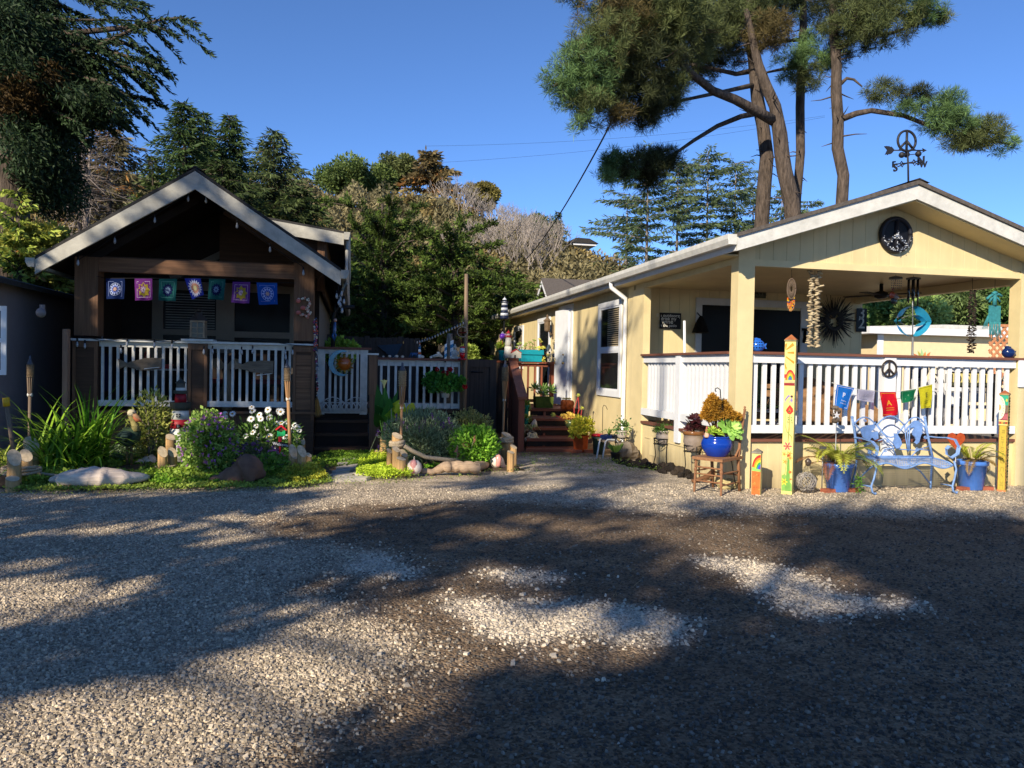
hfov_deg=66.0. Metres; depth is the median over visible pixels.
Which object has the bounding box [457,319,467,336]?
hanging dish
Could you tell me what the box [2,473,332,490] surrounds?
ground cover
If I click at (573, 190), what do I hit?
overhead wire
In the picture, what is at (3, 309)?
window
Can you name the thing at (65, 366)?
cedar post
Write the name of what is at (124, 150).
deciduous tree
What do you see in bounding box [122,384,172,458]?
flowering bush
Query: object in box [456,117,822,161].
overhead wire
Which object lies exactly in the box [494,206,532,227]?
bare shrub
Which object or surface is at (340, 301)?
string lights
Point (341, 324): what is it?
cypress tree
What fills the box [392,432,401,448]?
wooden piling
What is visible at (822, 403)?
covered sofa
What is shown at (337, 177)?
hill tree
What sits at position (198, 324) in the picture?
wooden lantern
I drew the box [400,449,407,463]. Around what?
wooden piling
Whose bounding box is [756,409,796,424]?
white side table
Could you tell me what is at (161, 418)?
tall weed
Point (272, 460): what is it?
leafy shrub
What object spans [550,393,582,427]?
coral succulent
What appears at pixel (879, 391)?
flag cord
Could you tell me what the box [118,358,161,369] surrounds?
carved whale
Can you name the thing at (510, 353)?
lighthouse statue
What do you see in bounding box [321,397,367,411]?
wire edging
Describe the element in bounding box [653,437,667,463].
plant stand
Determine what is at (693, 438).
planter bowl
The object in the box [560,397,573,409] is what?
terracotta planter
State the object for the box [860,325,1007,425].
cream neighbour home
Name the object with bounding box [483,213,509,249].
bare shrub
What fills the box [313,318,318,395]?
bead strings
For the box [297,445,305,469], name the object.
wooden piling
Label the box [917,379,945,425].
covered grill
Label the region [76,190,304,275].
string lights
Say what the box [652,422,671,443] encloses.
planter bowl
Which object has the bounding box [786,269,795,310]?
dreamcatcher
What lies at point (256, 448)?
purple flower clump
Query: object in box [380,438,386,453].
wooden piling
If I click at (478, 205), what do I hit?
bare shrub
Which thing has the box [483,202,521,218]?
bare shrub
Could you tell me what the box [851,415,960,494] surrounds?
garden bench
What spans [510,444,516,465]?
wooden piling
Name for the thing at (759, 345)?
fish planter
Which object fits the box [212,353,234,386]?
porch chair
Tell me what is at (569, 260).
undergrowth
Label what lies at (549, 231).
bare shrub
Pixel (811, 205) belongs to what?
spruce tree
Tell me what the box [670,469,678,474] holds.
lava rock
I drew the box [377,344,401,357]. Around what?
painted boat board
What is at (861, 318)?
house number
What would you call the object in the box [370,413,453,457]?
lavender spikes
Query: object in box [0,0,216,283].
cypress tree
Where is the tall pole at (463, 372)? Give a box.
[459,274,467,419]
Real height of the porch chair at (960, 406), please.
1.070 m
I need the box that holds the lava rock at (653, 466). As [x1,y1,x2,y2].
[648,463,656,469]
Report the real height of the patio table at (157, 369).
0.690 m
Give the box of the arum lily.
[374,379,414,441]
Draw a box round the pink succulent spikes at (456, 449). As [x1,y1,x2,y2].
[454,435,475,460]
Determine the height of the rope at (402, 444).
0.367 m
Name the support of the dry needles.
on the gravel yard at (538, 473)
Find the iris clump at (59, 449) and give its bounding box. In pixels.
[0,389,142,475]
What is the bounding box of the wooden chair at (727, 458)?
[692,406,745,495]
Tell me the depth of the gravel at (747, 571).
5.27 m
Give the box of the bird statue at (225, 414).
[222,411,228,420]
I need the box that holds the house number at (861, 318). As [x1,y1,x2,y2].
[856,308,866,331]
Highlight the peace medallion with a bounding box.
[879,216,912,253]
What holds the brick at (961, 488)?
on the gravel yard at (538, 473)
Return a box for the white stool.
[596,438,621,457]
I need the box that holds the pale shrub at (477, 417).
[448,406,493,429]
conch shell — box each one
[406,458,421,475]
[490,453,506,467]
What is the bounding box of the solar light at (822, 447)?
[819,446,826,487]
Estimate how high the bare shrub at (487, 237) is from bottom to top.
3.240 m
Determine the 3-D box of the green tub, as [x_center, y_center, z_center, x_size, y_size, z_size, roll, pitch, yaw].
[1.610,1.119,14.748,0.278,0.392,0.256,1,1,-11]
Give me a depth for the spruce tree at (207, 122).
37.42 m
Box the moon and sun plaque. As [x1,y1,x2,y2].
[328,350,354,375]
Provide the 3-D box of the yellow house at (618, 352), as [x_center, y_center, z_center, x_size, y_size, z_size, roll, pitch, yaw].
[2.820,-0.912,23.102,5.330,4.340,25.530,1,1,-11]
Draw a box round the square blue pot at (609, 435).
[599,427,616,439]
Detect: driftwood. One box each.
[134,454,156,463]
[420,461,489,474]
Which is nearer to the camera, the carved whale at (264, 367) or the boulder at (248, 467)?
the boulder at (248, 467)
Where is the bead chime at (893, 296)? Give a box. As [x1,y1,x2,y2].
[889,276,902,303]
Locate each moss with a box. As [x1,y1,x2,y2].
[276,457,327,482]
[317,449,371,466]
[355,449,412,478]
[420,461,439,467]
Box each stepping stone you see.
[328,472,353,476]
[328,475,371,481]
[332,469,350,472]
[336,466,355,471]
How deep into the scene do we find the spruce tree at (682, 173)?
47.84 m
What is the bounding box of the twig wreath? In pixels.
[808,295,858,347]
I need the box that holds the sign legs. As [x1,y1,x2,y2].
[937,374,995,435]
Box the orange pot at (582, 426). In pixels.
[568,413,596,452]
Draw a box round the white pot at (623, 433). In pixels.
[612,415,632,438]
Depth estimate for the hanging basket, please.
14.58 m
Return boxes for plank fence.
[326,334,419,423]
[434,345,459,403]
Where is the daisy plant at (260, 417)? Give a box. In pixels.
[230,405,301,451]
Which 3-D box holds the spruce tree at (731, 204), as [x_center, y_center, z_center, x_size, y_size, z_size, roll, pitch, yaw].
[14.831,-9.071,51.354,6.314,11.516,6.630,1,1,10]
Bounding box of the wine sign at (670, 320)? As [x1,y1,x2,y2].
[658,313,680,328]
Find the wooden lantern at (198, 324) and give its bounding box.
[189,309,207,338]
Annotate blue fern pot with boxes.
[794,435,883,492]
[945,443,1004,490]
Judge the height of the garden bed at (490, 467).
0.179 m
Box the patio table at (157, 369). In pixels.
[136,369,187,406]
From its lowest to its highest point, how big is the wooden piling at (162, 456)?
0.473 m
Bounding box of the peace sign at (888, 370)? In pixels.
[881,360,896,376]
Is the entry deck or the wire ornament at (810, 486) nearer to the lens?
the wire ornament at (810, 486)
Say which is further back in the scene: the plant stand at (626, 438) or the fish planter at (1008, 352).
the plant stand at (626, 438)
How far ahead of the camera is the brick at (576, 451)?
14.92 m
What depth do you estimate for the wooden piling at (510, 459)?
12.04 m
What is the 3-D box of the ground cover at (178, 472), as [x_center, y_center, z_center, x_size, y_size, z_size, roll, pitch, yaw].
[-5.449,1.144,11.412,2.747,0.185,3.587,1,1,-11]
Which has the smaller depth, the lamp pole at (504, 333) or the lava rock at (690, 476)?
the lava rock at (690, 476)
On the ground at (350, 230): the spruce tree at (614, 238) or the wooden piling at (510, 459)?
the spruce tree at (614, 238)
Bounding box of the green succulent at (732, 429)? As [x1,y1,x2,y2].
[705,418,743,440]
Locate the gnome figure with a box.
[704,426,708,437]
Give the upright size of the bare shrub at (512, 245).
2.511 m
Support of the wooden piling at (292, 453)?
on the gravel yard at (538, 473)
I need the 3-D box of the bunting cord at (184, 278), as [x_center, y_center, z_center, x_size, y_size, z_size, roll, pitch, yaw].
[-5.186,-1.725,13.040,3.112,0.078,0.010,1,1,-11]
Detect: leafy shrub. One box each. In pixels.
[231,412,306,458]
[252,450,291,474]
[446,422,502,462]
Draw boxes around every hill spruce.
[392,146,481,216]
[550,210,570,241]
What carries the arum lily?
on the garden bed at (490, 467)
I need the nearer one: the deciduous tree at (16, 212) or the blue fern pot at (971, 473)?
the blue fern pot at (971, 473)
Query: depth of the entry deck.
16.64 m
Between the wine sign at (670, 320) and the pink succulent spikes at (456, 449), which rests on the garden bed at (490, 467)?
the pink succulent spikes at (456, 449)
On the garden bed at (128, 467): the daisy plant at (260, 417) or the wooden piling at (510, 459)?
the daisy plant at (260, 417)
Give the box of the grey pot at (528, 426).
[524,424,538,434]
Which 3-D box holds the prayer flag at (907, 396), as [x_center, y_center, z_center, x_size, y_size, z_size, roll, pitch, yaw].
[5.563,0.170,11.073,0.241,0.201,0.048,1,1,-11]
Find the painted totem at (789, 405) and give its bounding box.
[781,334,797,494]
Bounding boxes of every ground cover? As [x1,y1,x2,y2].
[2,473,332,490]
[22,453,216,483]
[44,444,147,459]
[149,461,222,484]
[212,450,324,477]
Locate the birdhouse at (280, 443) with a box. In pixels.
[272,425,287,452]
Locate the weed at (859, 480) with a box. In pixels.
[851,472,865,492]
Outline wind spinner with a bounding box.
[894,301,930,438]
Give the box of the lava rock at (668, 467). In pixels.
[663,464,672,471]
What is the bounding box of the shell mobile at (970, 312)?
[966,278,977,352]
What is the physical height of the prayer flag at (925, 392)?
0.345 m
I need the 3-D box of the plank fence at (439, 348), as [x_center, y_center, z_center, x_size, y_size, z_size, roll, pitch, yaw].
[-2.052,-0.125,23.343,0.038,2.369,12.574,1,1,-9]
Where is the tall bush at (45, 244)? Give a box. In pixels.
[0,216,75,292]
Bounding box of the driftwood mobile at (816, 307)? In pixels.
[805,270,823,347]
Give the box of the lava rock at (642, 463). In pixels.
[637,461,645,467]
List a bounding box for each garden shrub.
[325,335,361,363]
[459,342,480,358]
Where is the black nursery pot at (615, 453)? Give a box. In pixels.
[608,443,623,461]
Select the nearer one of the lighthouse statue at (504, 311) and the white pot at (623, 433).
the white pot at (623, 433)
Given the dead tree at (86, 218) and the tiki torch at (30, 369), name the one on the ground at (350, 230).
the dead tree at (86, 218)
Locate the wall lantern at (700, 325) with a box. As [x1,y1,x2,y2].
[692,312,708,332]
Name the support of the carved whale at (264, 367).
attached to the brown cabin
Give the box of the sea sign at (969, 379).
[935,372,1003,387]
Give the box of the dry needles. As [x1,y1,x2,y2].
[442,488,1023,647]
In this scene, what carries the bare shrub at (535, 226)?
on the ground at (350, 230)
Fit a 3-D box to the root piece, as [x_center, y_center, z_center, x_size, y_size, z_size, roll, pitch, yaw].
[2.764,1.303,11.224,0.437,0.198,0.152,1,1,-25]
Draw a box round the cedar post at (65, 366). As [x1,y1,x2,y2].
[62,329,69,436]
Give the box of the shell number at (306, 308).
[296,297,311,318]
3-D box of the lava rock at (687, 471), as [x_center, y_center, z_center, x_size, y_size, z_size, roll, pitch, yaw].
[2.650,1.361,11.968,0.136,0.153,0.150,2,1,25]
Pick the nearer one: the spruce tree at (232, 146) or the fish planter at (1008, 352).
the fish planter at (1008, 352)
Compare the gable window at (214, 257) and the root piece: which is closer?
the root piece
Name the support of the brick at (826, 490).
on the gravel yard at (538, 473)
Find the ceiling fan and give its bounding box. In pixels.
[844,284,921,298]
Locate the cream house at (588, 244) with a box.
[565,238,598,255]
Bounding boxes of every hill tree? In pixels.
[312,150,370,195]
[361,161,401,195]
[378,150,417,193]
[462,180,502,214]
[517,210,561,235]
[862,299,903,325]
[889,295,955,325]
[938,289,991,325]
[976,286,1009,325]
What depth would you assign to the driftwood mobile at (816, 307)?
11.03 m
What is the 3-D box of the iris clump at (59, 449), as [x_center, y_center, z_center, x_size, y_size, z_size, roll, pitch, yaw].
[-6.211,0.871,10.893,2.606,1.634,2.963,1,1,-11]
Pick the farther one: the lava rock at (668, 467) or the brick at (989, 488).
the lava rock at (668, 467)
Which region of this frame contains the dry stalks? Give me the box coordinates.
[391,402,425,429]
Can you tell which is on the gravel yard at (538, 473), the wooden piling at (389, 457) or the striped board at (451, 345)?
the wooden piling at (389, 457)
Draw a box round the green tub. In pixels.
[591,433,603,454]
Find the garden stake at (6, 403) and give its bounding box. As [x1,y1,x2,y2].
[2,397,15,448]
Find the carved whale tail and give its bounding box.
[213,358,238,409]
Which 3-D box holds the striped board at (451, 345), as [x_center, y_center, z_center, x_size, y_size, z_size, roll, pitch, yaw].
[-1.170,-0.523,15.280,0.062,0.672,0.030,1,1,-11]
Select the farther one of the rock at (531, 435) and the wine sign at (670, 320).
the rock at (531, 435)
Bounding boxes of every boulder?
[209,453,265,481]
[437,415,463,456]
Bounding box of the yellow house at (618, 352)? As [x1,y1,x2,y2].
[479,178,1023,488]
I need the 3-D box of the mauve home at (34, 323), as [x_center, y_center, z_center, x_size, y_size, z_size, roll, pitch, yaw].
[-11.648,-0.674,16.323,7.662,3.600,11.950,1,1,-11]
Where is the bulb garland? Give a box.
[417,322,463,343]
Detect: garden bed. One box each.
[0,451,276,488]
[411,444,525,471]
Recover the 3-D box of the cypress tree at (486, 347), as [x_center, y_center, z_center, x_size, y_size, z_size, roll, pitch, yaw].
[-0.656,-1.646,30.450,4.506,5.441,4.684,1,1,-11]
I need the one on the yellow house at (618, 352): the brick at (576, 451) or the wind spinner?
the wind spinner
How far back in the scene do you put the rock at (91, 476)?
9.57 m
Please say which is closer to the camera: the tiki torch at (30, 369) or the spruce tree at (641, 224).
the tiki torch at (30, 369)
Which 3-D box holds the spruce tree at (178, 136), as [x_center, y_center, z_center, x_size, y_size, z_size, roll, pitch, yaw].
[-14.497,-6.610,34.049,8.641,11.185,8.502,1,1,-11]
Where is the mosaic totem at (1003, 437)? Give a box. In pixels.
[997,390,1010,491]
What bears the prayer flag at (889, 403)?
hanging from the flag cord at (879, 391)
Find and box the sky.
[48,0,1023,264]
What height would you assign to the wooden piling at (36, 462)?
0.577 m
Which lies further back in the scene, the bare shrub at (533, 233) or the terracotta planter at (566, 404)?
the bare shrub at (533, 233)
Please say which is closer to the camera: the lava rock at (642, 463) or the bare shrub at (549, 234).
the lava rock at (642, 463)
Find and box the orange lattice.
[988,324,1008,390]
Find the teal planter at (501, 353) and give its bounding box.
[494,341,504,359]
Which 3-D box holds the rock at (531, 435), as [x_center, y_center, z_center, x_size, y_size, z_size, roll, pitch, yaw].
[0.405,1.104,15.585,0.320,0.301,0.130,1,1,-11]
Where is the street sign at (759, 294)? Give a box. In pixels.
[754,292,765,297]
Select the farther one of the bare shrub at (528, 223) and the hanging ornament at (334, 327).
the bare shrub at (528, 223)
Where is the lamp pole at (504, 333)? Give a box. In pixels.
[503,319,504,363]
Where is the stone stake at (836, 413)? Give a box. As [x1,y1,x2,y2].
[831,405,840,463]
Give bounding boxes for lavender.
[376,404,466,462]
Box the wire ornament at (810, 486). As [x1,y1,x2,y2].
[795,458,816,491]
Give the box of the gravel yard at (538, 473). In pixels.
[0,439,1023,767]
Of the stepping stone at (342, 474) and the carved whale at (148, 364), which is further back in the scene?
the carved whale at (148, 364)
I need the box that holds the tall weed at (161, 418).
[138,394,170,455]
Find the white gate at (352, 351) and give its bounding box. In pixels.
[317,346,371,414]
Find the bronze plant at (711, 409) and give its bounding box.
[699,392,742,436]
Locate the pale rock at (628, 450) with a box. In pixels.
[612,441,639,459]
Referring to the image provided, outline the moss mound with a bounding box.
[281,460,322,475]
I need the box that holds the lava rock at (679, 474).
[677,472,685,477]
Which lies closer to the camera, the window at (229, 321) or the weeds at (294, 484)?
the weeds at (294, 484)
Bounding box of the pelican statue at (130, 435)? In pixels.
[115,409,142,464]
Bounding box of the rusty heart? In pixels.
[948,433,964,489]
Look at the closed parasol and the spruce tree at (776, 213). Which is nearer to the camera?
the closed parasol
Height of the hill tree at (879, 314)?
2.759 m
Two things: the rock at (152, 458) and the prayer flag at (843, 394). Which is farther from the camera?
the rock at (152, 458)
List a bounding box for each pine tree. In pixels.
[535,0,803,217]
[589,0,810,227]
[767,0,856,201]
[809,0,1023,203]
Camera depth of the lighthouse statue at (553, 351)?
20.03 m
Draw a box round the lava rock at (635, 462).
[629,460,639,467]
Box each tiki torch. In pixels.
[26,356,33,436]
[283,359,290,450]
[398,363,406,434]
[501,360,508,431]
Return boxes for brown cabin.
[25,166,354,454]
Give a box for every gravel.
[327,550,936,656]
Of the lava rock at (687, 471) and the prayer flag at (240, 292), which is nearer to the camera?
the lava rock at (687, 471)
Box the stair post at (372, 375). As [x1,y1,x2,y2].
[368,353,378,450]
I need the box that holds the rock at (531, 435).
[524,432,538,442]
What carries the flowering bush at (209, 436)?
on the garden bed at (128, 467)
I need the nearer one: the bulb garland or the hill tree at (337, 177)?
the bulb garland
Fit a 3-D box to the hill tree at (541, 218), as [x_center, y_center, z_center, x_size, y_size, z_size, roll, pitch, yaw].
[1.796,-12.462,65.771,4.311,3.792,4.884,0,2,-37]
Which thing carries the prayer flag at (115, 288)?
hanging from the bunting cord at (184, 278)
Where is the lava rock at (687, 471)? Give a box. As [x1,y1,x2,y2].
[682,469,690,475]
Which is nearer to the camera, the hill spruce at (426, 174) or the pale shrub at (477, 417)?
the pale shrub at (477, 417)
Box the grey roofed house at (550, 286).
[536,278,592,297]
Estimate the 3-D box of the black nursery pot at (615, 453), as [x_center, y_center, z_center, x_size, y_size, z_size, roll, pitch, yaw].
[1.795,1.171,13.683,0.306,0.340,0.233,1,1,-11]
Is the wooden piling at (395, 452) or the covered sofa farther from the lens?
the covered sofa
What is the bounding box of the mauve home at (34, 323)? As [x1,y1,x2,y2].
[0,275,105,458]
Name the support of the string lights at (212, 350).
hanging from the brown cabin
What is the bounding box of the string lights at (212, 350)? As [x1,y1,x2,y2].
[75,335,317,359]
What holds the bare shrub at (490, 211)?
on the ground at (350, 230)
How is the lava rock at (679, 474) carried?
on the gravel yard at (538, 473)
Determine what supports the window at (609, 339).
in the yellow house at (618, 352)
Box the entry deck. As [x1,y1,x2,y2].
[495,358,579,451]
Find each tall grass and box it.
[0,437,45,466]
[14,377,184,461]
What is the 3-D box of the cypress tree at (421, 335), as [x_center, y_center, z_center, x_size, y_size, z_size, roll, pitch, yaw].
[-3.624,-1.208,26.361,4.586,4.676,4.070,1,1,9]
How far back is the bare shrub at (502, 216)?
53.50 m
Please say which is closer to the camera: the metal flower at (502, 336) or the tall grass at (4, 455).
the tall grass at (4, 455)
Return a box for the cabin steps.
[314,401,458,454]
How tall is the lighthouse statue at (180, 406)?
1.298 m
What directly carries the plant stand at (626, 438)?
on the gravel yard at (538, 473)
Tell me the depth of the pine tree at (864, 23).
23.54 m
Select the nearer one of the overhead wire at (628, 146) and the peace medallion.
the peace medallion
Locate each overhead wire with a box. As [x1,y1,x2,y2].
[455,116,819,145]
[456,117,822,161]
[520,124,610,264]
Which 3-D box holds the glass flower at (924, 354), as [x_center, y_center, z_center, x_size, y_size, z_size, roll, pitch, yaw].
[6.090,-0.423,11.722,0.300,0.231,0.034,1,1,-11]
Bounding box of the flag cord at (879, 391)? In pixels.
[832,382,937,391]
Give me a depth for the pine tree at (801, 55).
25.52 m
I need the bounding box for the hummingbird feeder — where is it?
[457,338,466,359]
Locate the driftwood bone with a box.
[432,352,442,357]
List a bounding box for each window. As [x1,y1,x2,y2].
[0,306,6,374]
[151,280,293,399]
[169,252,256,283]
[513,325,523,368]
[536,316,550,393]
[596,299,622,397]
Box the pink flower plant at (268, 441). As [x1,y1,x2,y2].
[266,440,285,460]
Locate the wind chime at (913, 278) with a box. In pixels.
[906,275,920,305]
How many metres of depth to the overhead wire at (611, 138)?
70.73 m
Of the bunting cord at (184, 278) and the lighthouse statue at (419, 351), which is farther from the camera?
the lighthouse statue at (419, 351)
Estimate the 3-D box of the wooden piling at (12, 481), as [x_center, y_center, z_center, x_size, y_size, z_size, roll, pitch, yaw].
[-5.927,1.216,9.352,0.147,0.241,0.147,1,1,-11]
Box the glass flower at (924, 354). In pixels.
[914,348,929,355]
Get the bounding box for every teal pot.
[524,399,530,415]
[524,414,532,425]
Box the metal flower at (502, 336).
[500,331,505,346]
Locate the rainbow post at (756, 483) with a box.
[751,448,762,494]
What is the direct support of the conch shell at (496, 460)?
on the garden bed at (490, 467)
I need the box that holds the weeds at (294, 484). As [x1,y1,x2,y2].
[0,464,552,494]
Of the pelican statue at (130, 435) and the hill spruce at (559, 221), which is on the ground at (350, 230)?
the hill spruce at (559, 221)
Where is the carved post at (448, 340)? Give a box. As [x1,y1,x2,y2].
[446,333,452,402]
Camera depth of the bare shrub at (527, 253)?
47.62 m
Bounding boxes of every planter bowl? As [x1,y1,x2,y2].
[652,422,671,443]
[683,413,705,451]
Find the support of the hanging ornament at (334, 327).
hanging from the brown cabin
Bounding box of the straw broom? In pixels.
[315,350,321,416]
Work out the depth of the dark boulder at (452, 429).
12.87 m
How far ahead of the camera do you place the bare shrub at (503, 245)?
47.33 m
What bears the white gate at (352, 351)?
attached to the brown cabin
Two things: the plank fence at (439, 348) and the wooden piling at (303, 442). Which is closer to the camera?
the wooden piling at (303, 442)
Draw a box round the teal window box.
[515,338,548,361]
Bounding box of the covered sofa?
[766,377,877,424]
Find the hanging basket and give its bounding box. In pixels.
[421,361,466,397]
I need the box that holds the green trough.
[529,381,556,407]
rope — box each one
[0,465,57,475]
[389,436,513,460]
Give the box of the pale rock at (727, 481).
[716,478,737,488]
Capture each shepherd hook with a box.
[602,405,607,433]
[715,387,735,484]
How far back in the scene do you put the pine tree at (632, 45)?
20.99 m
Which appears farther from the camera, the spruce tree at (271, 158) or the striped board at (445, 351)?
the spruce tree at (271, 158)
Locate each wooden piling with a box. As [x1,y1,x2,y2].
[5,476,19,492]
[7,449,21,489]
[19,449,32,476]
[23,436,38,464]
[157,446,166,468]
[165,434,175,461]
[168,447,176,465]
[289,444,296,466]
[293,434,304,447]
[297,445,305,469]
[306,453,311,461]
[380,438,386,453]
[386,448,391,466]
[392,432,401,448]
[392,446,399,467]
[396,456,405,477]
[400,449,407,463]
[501,432,510,461]
[507,450,514,471]
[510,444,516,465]
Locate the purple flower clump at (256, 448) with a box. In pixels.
[234,440,281,462]
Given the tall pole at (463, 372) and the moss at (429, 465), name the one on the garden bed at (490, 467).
the moss at (429, 465)
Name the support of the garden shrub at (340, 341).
on the ground at (350, 230)
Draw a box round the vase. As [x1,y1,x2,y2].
[918,366,928,437]
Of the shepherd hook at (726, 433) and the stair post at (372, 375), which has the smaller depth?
the shepherd hook at (726, 433)
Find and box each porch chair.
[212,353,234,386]
[250,354,281,407]
[757,364,781,434]
[937,368,986,425]
[969,368,1002,406]
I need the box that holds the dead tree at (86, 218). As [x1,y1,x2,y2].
[35,116,134,235]
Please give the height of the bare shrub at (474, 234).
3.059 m
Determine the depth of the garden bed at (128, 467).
10.83 m
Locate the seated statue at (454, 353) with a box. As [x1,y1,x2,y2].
[450,344,459,358]
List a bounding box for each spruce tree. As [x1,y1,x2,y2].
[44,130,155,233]
[112,99,229,206]
[127,152,165,204]
[186,110,219,166]
[192,157,274,217]
[193,113,281,218]
[230,127,339,229]
[267,186,333,321]
[579,140,704,273]
[583,197,665,270]
[631,156,721,262]
[672,143,749,246]
[691,153,776,236]
[733,189,772,229]
[770,190,808,222]
[801,200,824,212]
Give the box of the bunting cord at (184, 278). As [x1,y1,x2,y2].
[97,276,289,282]
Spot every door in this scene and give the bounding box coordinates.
[554,303,573,403]
[694,298,808,418]
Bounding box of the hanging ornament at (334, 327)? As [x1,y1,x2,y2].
[331,318,336,340]
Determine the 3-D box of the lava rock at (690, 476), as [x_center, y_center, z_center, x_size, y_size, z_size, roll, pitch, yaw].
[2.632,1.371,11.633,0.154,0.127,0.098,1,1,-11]
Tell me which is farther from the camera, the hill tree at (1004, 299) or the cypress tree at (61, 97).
the hill tree at (1004, 299)
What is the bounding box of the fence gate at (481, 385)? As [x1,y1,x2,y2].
[466,359,502,437]
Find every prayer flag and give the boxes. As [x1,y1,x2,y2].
[106,279,124,298]
[135,279,152,300]
[158,279,176,300]
[185,278,203,298]
[208,279,224,299]
[231,282,249,302]
[257,282,277,304]
[835,385,853,409]
[857,389,874,402]
[880,392,897,415]
[901,389,915,402]
[918,385,931,408]
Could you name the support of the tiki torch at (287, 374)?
on the garden bed at (128, 467)
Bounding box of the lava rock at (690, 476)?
[686,473,693,478]
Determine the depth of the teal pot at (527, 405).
16.98 m
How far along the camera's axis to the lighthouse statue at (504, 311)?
17.82 m
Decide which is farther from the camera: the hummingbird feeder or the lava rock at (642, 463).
the hummingbird feeder
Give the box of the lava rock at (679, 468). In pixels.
[674,466,683,471]
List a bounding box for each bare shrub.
[425,177,464,217]
[435,174,484,215]
[440,219,497,263]
[452,186,488,212]
[461,218,504,243]
[466,217,512,269]
[467,195,492,220]
[477,199,513,224]
[478,231,522,269]
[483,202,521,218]
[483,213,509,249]
[485,202,518,229]
[487,205,541,252]
[491,209,545,254]
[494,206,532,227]
[497,221,552,269]
[501,235,537,267]
[512,209,547,235]
[515,222,551,257]
[517,215,580,266]
[519,236,561,271]
[526,218,571,260]
[532,216,566,253]
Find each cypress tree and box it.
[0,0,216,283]
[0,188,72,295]
[307,190,441,368]
[330,264,380,338]
[346,280,451,401]
[349,220,425,398]
[391,210,538,346]
[408,240,498,401]
[426,312,489,357]
[462,269,546,359]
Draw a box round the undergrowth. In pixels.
[30,162,629,349]
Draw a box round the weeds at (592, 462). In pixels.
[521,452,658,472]
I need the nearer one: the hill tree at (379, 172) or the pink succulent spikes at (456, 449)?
the pink succulent spikes at (456, 449)
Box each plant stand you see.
[614,437,628,444]
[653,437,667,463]
[683,445,702,477]
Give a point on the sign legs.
(993, 403)
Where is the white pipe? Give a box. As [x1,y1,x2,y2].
[683,321,685,352]
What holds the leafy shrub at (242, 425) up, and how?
on the garden bed at (128, 467)
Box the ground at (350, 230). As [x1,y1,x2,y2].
[51,202,997,438]
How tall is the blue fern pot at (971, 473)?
0.734 m
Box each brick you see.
[571,450,581,452]
[584,449,592,452]
[820,488,836,492]
[848,488,860,492]
[955,486,969,490]
[983,486,993,490]
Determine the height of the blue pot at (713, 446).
0.268 m
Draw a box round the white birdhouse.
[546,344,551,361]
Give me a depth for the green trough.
18.05 m
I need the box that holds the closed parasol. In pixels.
[101,336,107,391]
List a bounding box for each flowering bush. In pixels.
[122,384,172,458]
[174,405,240,471]
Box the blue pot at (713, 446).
[701,435,732,456]
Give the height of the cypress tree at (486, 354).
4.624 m
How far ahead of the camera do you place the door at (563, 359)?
19.06 m
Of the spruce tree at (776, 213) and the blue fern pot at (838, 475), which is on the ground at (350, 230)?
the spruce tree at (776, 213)
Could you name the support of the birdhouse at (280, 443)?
on the garden bed at (128, 467)
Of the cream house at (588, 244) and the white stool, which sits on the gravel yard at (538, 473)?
the white stool
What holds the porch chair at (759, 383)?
on the yellow house at (618, 352)
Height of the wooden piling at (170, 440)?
0.584 m
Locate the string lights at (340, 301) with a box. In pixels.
[335,285,344,312]
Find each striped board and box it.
[444,343,446,358]
[450,340,453,356]
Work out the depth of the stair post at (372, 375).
14.02 m
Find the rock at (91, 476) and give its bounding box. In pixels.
[48,466,149,488]
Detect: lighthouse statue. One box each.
[170,377,191,461]
[418,343,420,357]
[500,297,508,318]
[504,330,521,357]
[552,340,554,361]
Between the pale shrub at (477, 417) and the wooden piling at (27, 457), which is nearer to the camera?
the wooden piling at (27, 457)
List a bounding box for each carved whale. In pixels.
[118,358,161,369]
[234,360,273,375]
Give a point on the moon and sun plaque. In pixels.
(344, 363)
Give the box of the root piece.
[691,469,714,481]
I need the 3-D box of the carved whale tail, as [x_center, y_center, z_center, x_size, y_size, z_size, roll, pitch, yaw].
[-4.968,0.002,13.692,0.520,0.902,0.175,1,1,-11]
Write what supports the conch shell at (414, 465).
on the gravel yard at (538, 473)
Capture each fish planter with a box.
[753,338,766,351]
[1001,346,1015,357]
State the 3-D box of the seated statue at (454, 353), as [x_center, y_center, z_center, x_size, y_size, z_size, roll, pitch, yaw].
[-1.079,-0.620,15.069,0.182,0.287,0.136,1,1,13]
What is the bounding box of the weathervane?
[884,130,927,181]
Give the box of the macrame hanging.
[982,290,1002,339]
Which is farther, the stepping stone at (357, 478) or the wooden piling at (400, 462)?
the wooden piling at (400, 462)

